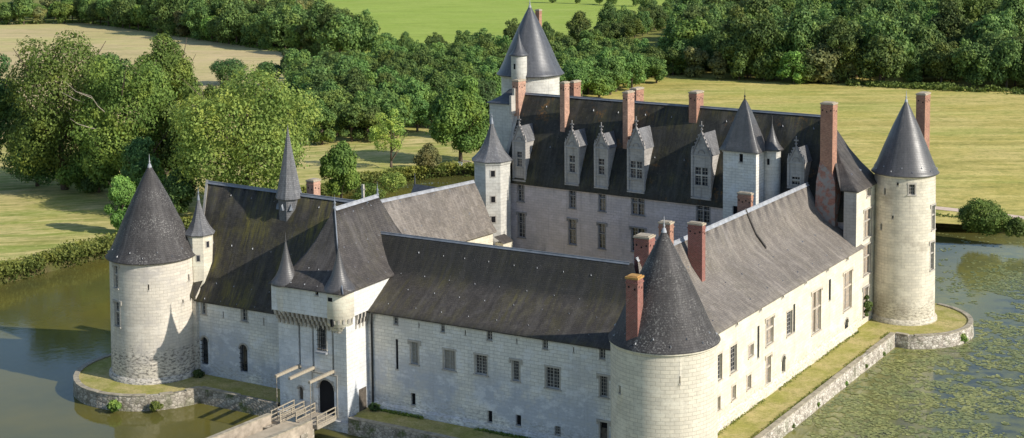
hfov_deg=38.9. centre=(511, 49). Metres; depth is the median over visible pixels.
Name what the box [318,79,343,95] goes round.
tree
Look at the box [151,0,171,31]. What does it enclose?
hedge tree
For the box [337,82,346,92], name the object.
plantation tree
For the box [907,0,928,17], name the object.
forest tree
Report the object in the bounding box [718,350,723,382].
window
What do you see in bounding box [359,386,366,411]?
side door
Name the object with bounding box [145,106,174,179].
tree
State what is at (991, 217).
bank tree
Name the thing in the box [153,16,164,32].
hedge tree
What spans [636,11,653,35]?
hedge tree
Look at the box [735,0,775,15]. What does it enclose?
forest tree
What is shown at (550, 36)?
hedge tree
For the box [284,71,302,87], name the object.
plantation tree
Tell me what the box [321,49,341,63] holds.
tree
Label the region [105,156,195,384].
round tower
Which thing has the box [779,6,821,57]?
forest tree
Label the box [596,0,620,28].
hedge tree
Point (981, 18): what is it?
forest tree
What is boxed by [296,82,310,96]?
plantation tree
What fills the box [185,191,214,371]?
gable turret
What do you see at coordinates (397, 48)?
plantation tree
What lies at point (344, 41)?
hedge tree
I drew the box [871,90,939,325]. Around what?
round tower
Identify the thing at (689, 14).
forest tree
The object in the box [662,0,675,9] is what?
hedge tree
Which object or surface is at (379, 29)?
hedge tree
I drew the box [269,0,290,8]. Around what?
hedge tree
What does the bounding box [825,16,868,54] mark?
forest tree
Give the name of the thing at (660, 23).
hedge tree
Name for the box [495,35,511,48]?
plantation tree
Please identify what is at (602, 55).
plantation tree
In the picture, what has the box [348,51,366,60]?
plantation tree
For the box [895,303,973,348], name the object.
retaining wall
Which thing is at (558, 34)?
hedge tree
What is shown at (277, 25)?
hedge tree
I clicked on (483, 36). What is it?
hedge tree
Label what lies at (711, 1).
forest tree
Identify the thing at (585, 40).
plantation tree
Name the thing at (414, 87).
plantation tree
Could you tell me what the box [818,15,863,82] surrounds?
forest tree
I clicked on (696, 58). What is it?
tree
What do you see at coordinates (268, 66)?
tree
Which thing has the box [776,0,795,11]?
forest tree
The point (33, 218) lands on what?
park lawn
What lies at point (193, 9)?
hedge tree
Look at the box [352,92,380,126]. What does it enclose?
plantation tree
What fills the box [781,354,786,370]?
window
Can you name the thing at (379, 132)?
young tree
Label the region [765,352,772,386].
window
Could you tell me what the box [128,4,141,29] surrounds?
hedge tree
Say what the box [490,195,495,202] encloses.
window
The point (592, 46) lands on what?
plantation tree
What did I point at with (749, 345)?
window
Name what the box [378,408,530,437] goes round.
wall weeds
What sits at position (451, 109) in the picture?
tree
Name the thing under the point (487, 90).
tree
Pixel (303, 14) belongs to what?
hedge tree
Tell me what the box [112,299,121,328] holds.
window
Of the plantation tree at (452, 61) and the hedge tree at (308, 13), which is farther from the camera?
the hedge tree at (308, 13)
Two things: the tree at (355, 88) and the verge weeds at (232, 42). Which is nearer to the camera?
the tree at (355, 88)
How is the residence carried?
on the terrace lawn at (759, 416)
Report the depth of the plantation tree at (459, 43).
447.22 m
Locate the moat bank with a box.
[0,166,1023,284]
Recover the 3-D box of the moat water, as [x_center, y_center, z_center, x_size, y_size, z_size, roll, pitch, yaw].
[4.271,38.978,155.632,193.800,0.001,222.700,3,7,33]
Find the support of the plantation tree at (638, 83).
on the hay field at (976, 147)
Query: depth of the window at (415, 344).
149.97 m
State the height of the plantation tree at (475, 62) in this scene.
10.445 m
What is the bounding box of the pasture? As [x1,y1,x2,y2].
[249,0,664,53]
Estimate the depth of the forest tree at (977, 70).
411.55 m
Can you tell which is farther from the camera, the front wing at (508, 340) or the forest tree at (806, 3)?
the forest tree at (806, 3)
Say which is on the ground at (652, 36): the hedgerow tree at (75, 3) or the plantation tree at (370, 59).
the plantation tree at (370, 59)
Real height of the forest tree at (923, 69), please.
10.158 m
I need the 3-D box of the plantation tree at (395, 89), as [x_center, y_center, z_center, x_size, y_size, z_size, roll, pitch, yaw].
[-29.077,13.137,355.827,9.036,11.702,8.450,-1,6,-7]
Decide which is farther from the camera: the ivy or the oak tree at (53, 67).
the oak tree at (53, 67)
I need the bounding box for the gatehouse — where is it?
[267,184,401,433]
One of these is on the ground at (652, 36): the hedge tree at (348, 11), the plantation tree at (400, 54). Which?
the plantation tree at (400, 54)
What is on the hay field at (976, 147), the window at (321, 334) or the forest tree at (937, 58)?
the forest tree at (937, 58)
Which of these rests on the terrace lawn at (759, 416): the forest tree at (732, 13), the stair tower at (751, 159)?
the stair tower at (751, 159)
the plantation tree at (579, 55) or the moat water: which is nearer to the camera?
the moat water
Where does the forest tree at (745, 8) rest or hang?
on the ground at (652, 36)
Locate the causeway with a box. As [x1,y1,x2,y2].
[207,413,313,437]
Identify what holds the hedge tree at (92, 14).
on the stubble field at (133, 45)
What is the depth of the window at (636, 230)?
198.44 m
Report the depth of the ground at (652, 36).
594.08 m
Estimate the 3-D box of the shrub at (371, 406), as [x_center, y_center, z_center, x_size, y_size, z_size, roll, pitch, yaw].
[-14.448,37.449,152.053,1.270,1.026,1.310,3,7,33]
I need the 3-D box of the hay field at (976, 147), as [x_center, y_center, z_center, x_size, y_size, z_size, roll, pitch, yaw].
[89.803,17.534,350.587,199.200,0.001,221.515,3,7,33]
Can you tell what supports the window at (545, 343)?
in the front wing at (508, 340)
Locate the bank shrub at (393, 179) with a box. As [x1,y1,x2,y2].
[378,170,406,193]
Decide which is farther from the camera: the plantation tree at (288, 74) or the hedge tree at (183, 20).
the hedge tree at (183, 20)
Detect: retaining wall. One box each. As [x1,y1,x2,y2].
[73,353,200,410]
[200,386,279,418]
[348,416,457,437]
[754,332,895,437]
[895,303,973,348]
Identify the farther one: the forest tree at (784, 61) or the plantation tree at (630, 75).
the forest tree at (784, 61)
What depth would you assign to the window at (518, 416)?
144.47 m
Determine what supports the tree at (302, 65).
on the park lawn at (33, 218)
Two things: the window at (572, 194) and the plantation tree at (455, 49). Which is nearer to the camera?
the window at (572, 194)
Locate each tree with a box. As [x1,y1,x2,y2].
[0,1,16,24]
[0,30,114,189]
[0,53,22,160]
[0,104,66,186]
[1,138,58,186]
[11,0,34,24]
[32,6,47,23]
[33,3,46,16]
[39,0,55,17]
[47,1,60,16]
[51,2,76,23]
[54,151,103,192]
[59,53,177,185]
[60,0,74,3]
[68,2,76,20]
[71,0,82,22]
[77,0,95,21]
[78,0,97,23]
[78,134,118,192]
[85,0,106,24]
[88,52,134,114]
[94,0,112,25]
[104,0,133,27]
[104,174,135,231]
[113,0,138,28]
[120,136,159,200]
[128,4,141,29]
[133,30,205,107]
[135,0,148,27]
[137,2,153,28]
[139,159,166,182]
[144,0,163,29]
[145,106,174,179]
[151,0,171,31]
[153,0,185,35]
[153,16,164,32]
[158,86,205,180]
[161,168,197,215]
[163,61,323,198]
[173,10,189,36]
[178,0,211,30]
[183,0,212,27]
[184,0,211,39]
[199,15,215,38]
[202,84,217,99]
[206,16,221,42]
[208,0,222,36]
[209,58,246,83]
[213,12,235,43]
[213,81,244,103]
[215,0,239,39]
[216,0,253,44]
[234,13,254,44]
[240,14,262,45]
[245,2,256,12]
[250,0,265,4]
[251,0,275,14]
[252,9,272,49]
[253,60,283,81]
[254,5,279,45]
[263,4,303,48]
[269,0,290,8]
[275,2,286,12]
[280,49,303,72]
[281,57,308,76]
[282,0,299,7]
[283,23,302,48]
[283,48,310,65]
[284,69,300,83]
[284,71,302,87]
[287,4,307,13]
[288,89,313,113]
[291,75,310,92]
[292,0,304,9]
[293,66,331,94]
[294,16,315,52]
[294,63,307,71]
[296,10,314,24]
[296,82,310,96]
[298,91,326,118]
[300,59,324,77]
[300,64,319,72]
[300,106,336,144]
[301,0,313,9]
[301,0,330,53]
[301,99,331,130]
[304,71,329,90]
[306,0,326,14]
[312,12,363,52]
[315,4,345,52]
[317,52,342,70]
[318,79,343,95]
[318,89,344,129]
[319,140,361,197]
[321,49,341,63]
[321,72,336,83]
[325,2,345,15]
[325,95,351,134]
[332,55,362,83]
[333,102,369,141]
[334,71,347,83]
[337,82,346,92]
[339,7,352,15]
[340,66,371,89]
[341,92,353,104]
[345,84,370,103]
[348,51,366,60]
[349,61,365,71]
[350,8,378,51]
[352,49,373,61]
[352,58,369,73]
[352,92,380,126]
[354,89,375,99]
[355,103,385,141]
[357,91,383,126]
[360,86,389,102]
[362,16,380,48]
[363,72,377,84]
[365,55,381,63]
[368,108,408,167]
[369,34,387,51]
[370,40,390,56]
[371,72,404,89]
[372,61,389,71]
[376,49,393,62]
[376,65,398,75]
[378,79,405,95]
[380,32,397,47]
[381,93,414,130]
[381,101,409,138]
[384,58,397,64]
[388,51,405,61]
[389,57,417,74]
[391,45,407,51]
[393,63,410,77]
[393,74,408,81]
[395,77,415,86]
[396,31,412,48]
[399,82,407,97]
[403,80,438,126]
[406,92,430,131]
[408,40,428,54]
[410,67,426,82]
[411,48,431,64]
[417,56,437,68]
[420,47,434,55]
[421,64,434,69]
[423,69,447,92]
[424,32,440,45]
[426,75,489,161]
[427,52,452,66]
[430,42,451,55]
[434,72,454,83]
[435,63,450,73]
[441,59,469,74]
[443,69,466,83]
[444,46,460,57]
[447,39,463,51]
[447,58,457,64]
[450,61,476,75]
[454,30,472,43]
[455,51,466,58]
[461,46,475,53]
[462,39,474,44]
[463,49,485,65]
[464,28,495,42]
[468,58,481,65]
[470,72,482,78]
[473,44,484,50]
[474,64,484,73]
[476,78,497,124]
[477,45,498,58]
[478,38,499,51]
[479,33,493,42]
[479,63,497,74]
[480,72,498,89]
[483,56,503,67]
[483,71,500,96]
[484,53,503,60]
[487,59,500,70]
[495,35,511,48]
[496,46,507,54]
[500,43,510,48]
[502,20,518,39]
[509,18,519,39]
[542,21,554,33]
[545,32,555,41]
[551,41,565,52]
[554,36,569,42]
[555,31,564,38]
[556,51,569,66]
[559,36,576,47]
[560,45,575,52]
[564,56,596,96]
[564,60,591,95]
[565,10,594,44]
[567,48,588,61]
[576,38,590,49]
[577,40,602,53]
[578,30,596,41]
[585,55,600,93]
[588,66,613,97]
[590,29,603,44]
[593,21,609,32]
[593,48,611,67]
[595,55,627,94]
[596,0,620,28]
[597,39,611,47]
[603,31,613,38]
[604,38,617,45]
[609,21,626,39]
[611,42,634,53]
[611,48,619,55]
[615,60,633,91]
[616,5,635,22]
[616,35,635,45]
[617,50,646,87]
[621,15,635,38]
[626,54,643,85]
[627,17,643,37]
[632,0,639,5]
[632,47,650,53]
[633,38,649,47]
[636,5,655,33]
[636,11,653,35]
[637,0,657,11]
[640,53,655,64]
[640,54,653,82]
[643,44,664,76]
[644,57,667,82]
[646,3,668,29]
[655,18,664,31]
[657,36,676,48]
[661,4,686,42]
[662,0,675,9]
[663,1,672,13]
[663,6,671,13]
[664,45,684,75]
[664,50,686,73]
[667,7,709,37]
[667,16,712,70]
[668,39,690,73]
[671,0,703,13]
[679,0,703,11]
[683,46,709,76]
[689,33,715,66]
[690,11,718,30]
[699,28,726,63]
[700,2,727,18]
[700,6,711,18]
[702,0,724,5]
[704,7,723,25]
[707,51,727,79]
[715,4,749,76]
[717,31,754,79]
[719,4,734,16]
[721,0,737,5]
[721,16,759,78]
[724,14,755,20]
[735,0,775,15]
[740,9,786,81]
[740,45,765,79]
[741,4,754,16]
[755,27,791,80]
[764,4,783,26]
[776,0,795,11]
[776,51,808,83]
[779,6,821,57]
[779,15,790,27]
[782,8,795,13]
[786,49,815,83]
[789,0,821,14]
[801,5,820,24]
[803,40,842,83]
[810,8,835,25]
[813,0,833,2]
[814,21,830,57]
[817,2,843,20]
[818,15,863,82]
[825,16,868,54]
[831,0,870,17]
[839,51,863,81]
[842,13,878,68]
[844,0,870,20]
[850,33,910,80]
[857,7,891,70]
[860,14,914,80]
[866,0,877,5]
[871,0,884,12]
[872,0,905,12]
[874,0,908,19]
[891,12,927,37]
[899,48,925,82]
[900,0,908,12]
[903,0,937,11]
[905,33,916,42]
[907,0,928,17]
[910,21,945,50]
[916,49,930,76]
[921,9,939,22]
[921,39,963,82]
[926,0,971,38]
[931,0,972,10]
[932,46,967,80]
[934,0,989,26]
[943,29,962,46]
[947,41,968,79]
[951,38,993,87]
[956,197,1012,236]
[957,22,980,73]
[971,11,1014,43]
[971,44,995,84]
[976,7,992,20]
[976,30,1007,80]
[979,0,1000,10]
[982,8,1018,35]
[983,38,1023,88]
[989,0,1023,35]
[991,35,1023,85]
[1016,53,1023,87]
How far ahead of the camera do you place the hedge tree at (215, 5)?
593.30 m
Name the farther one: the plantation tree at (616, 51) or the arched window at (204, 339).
the plantation tree at (616, 51)
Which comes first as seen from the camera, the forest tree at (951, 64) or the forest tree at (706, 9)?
the forest tree at (951, 64)
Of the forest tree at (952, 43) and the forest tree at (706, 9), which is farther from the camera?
the forest tree at (706, 9)
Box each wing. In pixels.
[192,123,368,388]
[366,220,674,437]
[381,173,513,246]
[634,182,864,431]
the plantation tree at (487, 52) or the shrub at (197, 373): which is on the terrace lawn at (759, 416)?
the shrub at (197, 373)
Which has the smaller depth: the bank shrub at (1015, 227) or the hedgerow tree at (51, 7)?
the bank shrub at (1015, 227)
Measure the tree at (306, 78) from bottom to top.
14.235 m
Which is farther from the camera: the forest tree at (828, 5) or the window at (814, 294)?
the forest tree at (828, 5)
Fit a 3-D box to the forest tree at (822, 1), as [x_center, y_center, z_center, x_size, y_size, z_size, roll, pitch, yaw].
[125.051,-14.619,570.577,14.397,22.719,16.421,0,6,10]
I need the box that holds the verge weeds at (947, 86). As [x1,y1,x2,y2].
[845,78,1023,94]
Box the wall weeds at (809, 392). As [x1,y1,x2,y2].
[750,332,889,437]
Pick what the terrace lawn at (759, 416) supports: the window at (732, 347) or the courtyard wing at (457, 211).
the courtyard wing at (457, 211)
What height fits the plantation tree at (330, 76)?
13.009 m
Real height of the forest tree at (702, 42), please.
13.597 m
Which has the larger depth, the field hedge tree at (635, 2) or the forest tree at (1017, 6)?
the field hedge tree at (635, 2)
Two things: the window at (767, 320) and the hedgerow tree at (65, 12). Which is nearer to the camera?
the window at (767, 320)
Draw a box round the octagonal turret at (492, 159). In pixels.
[472,114,512,244]
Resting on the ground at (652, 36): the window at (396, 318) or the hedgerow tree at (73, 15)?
the hedgerow tree at (73, 15)
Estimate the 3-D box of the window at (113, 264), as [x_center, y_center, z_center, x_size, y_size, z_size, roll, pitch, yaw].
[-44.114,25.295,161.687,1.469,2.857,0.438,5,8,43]
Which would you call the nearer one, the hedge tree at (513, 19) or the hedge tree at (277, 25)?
the hedge tree at (513, 19)
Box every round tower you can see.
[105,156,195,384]
[608,222,720,437]
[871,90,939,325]
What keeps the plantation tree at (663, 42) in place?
on the hay field at (976, 147)
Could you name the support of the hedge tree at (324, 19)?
on the ground at (652, 36)
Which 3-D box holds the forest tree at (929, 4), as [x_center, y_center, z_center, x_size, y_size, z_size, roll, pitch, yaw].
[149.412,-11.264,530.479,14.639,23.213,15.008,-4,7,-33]
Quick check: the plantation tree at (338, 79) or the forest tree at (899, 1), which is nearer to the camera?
the plantation tree at (338, 79)
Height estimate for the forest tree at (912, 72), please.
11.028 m
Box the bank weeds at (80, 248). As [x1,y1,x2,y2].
[0,170,389,284]
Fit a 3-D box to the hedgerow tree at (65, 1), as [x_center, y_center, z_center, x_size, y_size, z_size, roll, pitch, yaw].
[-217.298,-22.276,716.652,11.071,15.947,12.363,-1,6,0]
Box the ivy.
[863,295,872,316]
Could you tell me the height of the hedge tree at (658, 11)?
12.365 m
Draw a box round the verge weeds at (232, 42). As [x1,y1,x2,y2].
[0,19,318,56]
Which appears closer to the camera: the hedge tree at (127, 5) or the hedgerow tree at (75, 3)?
the hedge tree at (127, 5)
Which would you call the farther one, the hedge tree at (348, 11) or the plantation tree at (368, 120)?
the hedge tree at (348, 11)
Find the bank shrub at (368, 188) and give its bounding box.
[351,182,386,199]
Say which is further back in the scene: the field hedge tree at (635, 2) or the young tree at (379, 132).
the field hedge tree at (635, 2)
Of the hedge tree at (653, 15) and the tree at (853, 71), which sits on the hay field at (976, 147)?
the tree at (853, 71)
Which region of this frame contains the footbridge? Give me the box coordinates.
[270,400,304,423]
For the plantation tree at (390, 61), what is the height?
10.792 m
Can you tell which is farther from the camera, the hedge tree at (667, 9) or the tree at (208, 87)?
the hedge tree at (667, 9)
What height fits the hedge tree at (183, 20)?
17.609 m
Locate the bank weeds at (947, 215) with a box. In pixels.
[936,212,957,217]
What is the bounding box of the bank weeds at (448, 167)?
[376,161,474,185]
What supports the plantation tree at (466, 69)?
on the park lawn at (33, 218)
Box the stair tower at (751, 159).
[719,95,783,218]
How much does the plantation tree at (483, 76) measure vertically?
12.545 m
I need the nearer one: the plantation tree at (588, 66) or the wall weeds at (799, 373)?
the wall weeds at (799, 373)
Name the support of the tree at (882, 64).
on the hay field at (976, 147)
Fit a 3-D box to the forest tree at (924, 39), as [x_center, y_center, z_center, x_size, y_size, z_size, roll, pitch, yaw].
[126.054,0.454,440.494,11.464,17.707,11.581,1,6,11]
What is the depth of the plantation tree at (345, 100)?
336.01 m
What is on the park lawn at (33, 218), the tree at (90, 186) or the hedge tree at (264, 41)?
the tree at (90, 186)
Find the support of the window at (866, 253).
in the pavilion
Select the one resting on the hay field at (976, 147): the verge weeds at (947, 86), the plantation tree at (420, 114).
the verge weeds at (947, 86)
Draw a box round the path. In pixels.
[936,206,1023,218]
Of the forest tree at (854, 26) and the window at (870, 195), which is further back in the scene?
the forest tree at (854, 26)
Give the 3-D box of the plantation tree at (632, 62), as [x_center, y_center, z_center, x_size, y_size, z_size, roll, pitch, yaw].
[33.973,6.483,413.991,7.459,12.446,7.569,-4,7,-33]
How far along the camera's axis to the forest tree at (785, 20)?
450.40 m
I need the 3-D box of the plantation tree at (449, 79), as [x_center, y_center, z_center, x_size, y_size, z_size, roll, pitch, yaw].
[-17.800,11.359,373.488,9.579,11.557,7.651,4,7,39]
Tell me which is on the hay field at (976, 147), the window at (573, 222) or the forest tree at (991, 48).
the forest tree at (991, 48)
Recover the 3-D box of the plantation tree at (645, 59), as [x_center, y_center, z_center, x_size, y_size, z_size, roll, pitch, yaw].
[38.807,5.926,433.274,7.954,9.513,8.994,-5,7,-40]
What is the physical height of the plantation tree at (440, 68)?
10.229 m
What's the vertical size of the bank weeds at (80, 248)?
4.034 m
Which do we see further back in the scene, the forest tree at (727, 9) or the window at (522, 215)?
the forest tree at (727, 9)
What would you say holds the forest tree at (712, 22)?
on the ground at (652, 36)
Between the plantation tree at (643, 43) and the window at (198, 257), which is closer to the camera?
the window at (198, 257)
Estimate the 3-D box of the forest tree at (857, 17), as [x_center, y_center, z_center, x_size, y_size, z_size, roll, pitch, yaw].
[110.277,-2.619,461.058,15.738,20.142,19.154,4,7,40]
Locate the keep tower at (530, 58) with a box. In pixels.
[486,2,563,150]
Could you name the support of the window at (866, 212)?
in the pavilion
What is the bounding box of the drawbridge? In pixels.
[295,402,336,429]
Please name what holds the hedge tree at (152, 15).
on the stubble field at (133, 45)
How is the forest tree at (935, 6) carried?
on the ground at (652, 36)
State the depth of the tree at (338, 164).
252.96 m
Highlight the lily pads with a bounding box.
[802,232,1023,437]
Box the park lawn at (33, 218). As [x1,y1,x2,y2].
[0,105,479,260]
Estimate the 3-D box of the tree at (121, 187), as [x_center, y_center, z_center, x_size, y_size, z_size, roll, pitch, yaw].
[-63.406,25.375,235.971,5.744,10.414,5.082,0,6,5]
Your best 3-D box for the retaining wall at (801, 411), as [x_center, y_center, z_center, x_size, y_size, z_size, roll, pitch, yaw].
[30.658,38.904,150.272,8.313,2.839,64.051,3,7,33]
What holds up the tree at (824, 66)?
on the hay field at (976, 147)
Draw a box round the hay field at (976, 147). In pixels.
[584,69,1023,223]
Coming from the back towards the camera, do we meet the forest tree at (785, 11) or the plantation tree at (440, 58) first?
the forest tree at (785, 11)
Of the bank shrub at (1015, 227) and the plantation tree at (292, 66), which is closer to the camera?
the bank shrub at (1015, 227)
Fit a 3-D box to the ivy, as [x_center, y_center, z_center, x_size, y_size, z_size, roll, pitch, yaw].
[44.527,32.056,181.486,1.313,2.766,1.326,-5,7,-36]
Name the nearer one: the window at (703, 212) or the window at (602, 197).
the window at (703, 212)
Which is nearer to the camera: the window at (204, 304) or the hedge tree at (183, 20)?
the window at (204, 304)
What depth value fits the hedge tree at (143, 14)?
635.17 m
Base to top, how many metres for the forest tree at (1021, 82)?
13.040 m
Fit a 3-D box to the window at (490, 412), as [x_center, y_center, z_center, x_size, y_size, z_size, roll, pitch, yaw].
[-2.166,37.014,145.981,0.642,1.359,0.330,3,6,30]
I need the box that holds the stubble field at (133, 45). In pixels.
[0,21,316,134]
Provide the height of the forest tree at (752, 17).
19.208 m
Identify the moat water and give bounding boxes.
[0,174,1023,437]
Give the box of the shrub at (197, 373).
[192,369,204,377]
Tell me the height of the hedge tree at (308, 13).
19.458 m
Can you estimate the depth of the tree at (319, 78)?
354.61 m
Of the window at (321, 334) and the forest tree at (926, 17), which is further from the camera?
the forest tree at (926, 17)
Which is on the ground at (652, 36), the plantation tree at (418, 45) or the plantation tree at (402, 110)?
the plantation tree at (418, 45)
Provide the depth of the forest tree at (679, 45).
451.86 m
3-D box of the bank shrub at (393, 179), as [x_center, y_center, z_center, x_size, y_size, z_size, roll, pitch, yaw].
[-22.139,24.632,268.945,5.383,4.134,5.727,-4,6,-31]
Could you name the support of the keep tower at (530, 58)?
on the terrace lawn at (759, 416)
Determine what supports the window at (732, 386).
in the wing at (773, 279)
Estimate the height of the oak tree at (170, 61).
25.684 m
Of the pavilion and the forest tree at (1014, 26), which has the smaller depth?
the pavilion
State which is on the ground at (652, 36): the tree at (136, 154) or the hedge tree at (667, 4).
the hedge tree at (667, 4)
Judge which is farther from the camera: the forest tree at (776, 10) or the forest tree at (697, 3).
the forest tree at (697, 3)
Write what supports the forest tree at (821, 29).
on the hay field at (976, 147)
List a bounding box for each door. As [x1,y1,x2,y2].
[297,385,304,398]
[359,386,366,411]
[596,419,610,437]
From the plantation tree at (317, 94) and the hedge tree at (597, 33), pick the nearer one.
the plantation tree at (317, 94)
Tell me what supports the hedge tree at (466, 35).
on the pasture
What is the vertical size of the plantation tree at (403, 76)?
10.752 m
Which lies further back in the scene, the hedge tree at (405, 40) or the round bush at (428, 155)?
the hedge tree at (405, 40)
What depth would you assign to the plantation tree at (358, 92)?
340.73 m
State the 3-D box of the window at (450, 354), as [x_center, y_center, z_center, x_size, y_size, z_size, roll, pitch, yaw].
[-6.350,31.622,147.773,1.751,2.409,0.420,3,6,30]
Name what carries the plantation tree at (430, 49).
on the ground at (652, 36)
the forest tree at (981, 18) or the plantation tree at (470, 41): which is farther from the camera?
the forest tree at (981, 18)
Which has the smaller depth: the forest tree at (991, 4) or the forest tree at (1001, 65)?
the forest tree at (1001, 65)
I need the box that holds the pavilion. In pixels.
[835,130,876,328]
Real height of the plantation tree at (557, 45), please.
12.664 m
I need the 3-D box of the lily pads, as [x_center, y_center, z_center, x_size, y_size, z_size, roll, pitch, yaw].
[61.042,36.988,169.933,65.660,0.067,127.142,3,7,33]
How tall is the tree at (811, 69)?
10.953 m
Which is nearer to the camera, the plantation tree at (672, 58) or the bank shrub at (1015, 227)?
the bank shrub at (1015, 227)
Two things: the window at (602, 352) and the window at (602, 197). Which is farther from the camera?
the window at (602, 197)
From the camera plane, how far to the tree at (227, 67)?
435.47 m
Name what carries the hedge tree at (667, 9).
on the ground at (652, 36)
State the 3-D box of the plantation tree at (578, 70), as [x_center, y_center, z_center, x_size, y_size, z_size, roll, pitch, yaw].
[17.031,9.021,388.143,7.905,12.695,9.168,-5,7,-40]
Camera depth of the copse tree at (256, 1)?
712.84 m
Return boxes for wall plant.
[106,399,121,412]
[149,400,163,411]
[960,333,968,342]
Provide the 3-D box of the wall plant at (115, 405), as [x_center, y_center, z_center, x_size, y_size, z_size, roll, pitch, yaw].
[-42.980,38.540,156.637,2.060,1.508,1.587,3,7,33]
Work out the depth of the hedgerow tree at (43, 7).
696.90 m
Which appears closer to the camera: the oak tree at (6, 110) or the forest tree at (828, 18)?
the oak tree at (6, 110)
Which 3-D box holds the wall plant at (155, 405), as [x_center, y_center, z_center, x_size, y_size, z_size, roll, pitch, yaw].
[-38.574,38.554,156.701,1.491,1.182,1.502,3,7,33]
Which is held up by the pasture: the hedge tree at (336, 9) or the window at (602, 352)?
the hedge tree at (336, 9)
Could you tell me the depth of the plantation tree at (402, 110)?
330.23 m
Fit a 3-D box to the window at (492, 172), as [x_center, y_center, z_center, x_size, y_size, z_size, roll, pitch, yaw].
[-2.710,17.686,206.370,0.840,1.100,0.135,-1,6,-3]
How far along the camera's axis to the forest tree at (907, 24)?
449.78 m
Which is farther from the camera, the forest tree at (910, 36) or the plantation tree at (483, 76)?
the forest tree at (910, 36)
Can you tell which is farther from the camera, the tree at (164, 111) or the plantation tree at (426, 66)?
the plantation tree at (426, 66)
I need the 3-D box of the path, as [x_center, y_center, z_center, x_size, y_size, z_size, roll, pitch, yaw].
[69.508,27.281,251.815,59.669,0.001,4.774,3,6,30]
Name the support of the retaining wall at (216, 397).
in the moat water
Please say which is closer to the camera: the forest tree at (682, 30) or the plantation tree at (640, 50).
the plantation tree at (640, 50)
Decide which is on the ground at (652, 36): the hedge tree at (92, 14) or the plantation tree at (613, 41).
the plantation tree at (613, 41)
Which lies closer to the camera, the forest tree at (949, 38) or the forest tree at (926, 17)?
the forest tree at (949, 38)
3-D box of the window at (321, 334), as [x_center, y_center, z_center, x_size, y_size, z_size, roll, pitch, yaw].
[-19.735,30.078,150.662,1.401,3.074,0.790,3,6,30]
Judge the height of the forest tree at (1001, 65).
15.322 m
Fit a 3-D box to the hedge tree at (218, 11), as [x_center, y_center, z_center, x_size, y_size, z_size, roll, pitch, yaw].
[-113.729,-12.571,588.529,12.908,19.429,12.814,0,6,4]
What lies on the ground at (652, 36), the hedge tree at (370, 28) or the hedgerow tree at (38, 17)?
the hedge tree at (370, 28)
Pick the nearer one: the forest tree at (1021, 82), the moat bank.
the moat bank
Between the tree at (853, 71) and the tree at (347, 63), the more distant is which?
the tree at (853, 71)
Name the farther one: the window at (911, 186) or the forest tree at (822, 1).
the forest tree at (822, 1)
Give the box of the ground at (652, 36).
[0,0,1011,96]
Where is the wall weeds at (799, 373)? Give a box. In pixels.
[718,331,858,434]
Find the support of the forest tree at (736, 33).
on the hay field at (976, 147)
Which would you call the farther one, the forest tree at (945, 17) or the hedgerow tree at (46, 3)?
the hedgerow tree at (46, 3)
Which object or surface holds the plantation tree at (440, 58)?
on the ground at (652, 36)
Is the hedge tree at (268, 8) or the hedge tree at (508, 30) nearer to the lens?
the hedge tree at (508, 30)
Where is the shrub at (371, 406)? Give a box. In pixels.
[368,402,380,410]
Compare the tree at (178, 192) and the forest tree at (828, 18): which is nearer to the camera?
the tree at (178, 192)
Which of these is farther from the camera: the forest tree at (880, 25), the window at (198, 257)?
the forest tree at (880, 25)
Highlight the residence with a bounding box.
[506,79,843,262]
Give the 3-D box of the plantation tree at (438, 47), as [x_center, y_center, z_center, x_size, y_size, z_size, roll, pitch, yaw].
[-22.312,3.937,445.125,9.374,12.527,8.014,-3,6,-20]
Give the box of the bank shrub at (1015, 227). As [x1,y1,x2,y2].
[1002,216,1023,237]
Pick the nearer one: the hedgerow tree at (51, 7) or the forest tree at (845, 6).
the forest tree at (845, 6)
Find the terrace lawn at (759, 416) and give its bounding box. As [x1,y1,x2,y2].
[79,303,967,437]
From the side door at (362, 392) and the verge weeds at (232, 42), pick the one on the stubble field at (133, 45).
the verge weeds at (232, 42)
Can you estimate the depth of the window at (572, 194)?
203.74 m
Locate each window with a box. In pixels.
[112,263,119,289]
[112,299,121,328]
[196,255,200,261]
[200,302,206,315]
[200,335,208,363]
[238,343,248,370]
[240,309,248,322]
[315,325,327,354]
[393,317,398,325]
[407,339,420,366]
[410,393,415,406]
[442,347,456,372]
[473,352,488,376]
[486,331,492,341]
[487,411,492,423]
[490,170,495,177]
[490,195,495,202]
[490,215,495,222]
[509,358,521,382]
[515,415,520,427]
[516,184,524,202]
[516,211,526,238]
[542,340,547,350]
[544,364,560,391]
[554,426,560,436]
[566,217,577,245]
[568,190,576,209]
[596,222,606,249]
[596,373,610,399]
[597,194,606,212]
[599,349,605,360]
[629,226,646,251]
[630,198,644,216]
[696,199,711,224]
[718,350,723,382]
[729,341,737,375]
[731,382,737,402]
[746,372,752,391]
[748,341,754,359]
[765,313,775,347]
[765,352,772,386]
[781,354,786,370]
[786,308,793,337]
[811,286,822,336]
[843,267,853,313]
[862,284,869,318]
[863,205,872,240]
[863,240,871,277]
[866,186,871,197]
[907,183,916,195]
[929,239,935,271]
[930,203,935,231]
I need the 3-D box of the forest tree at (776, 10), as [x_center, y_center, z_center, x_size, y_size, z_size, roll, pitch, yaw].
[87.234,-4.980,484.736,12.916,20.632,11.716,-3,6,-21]
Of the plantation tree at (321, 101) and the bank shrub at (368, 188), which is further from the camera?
the plantation tree at (321, 101)
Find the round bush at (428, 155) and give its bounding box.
[412,142,441,169]
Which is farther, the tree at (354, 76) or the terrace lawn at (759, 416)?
the tree at (354, 76)
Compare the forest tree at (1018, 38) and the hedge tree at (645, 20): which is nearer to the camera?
the forest tree at (1018, 38)
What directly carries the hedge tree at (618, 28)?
on the ground at (652, 36)

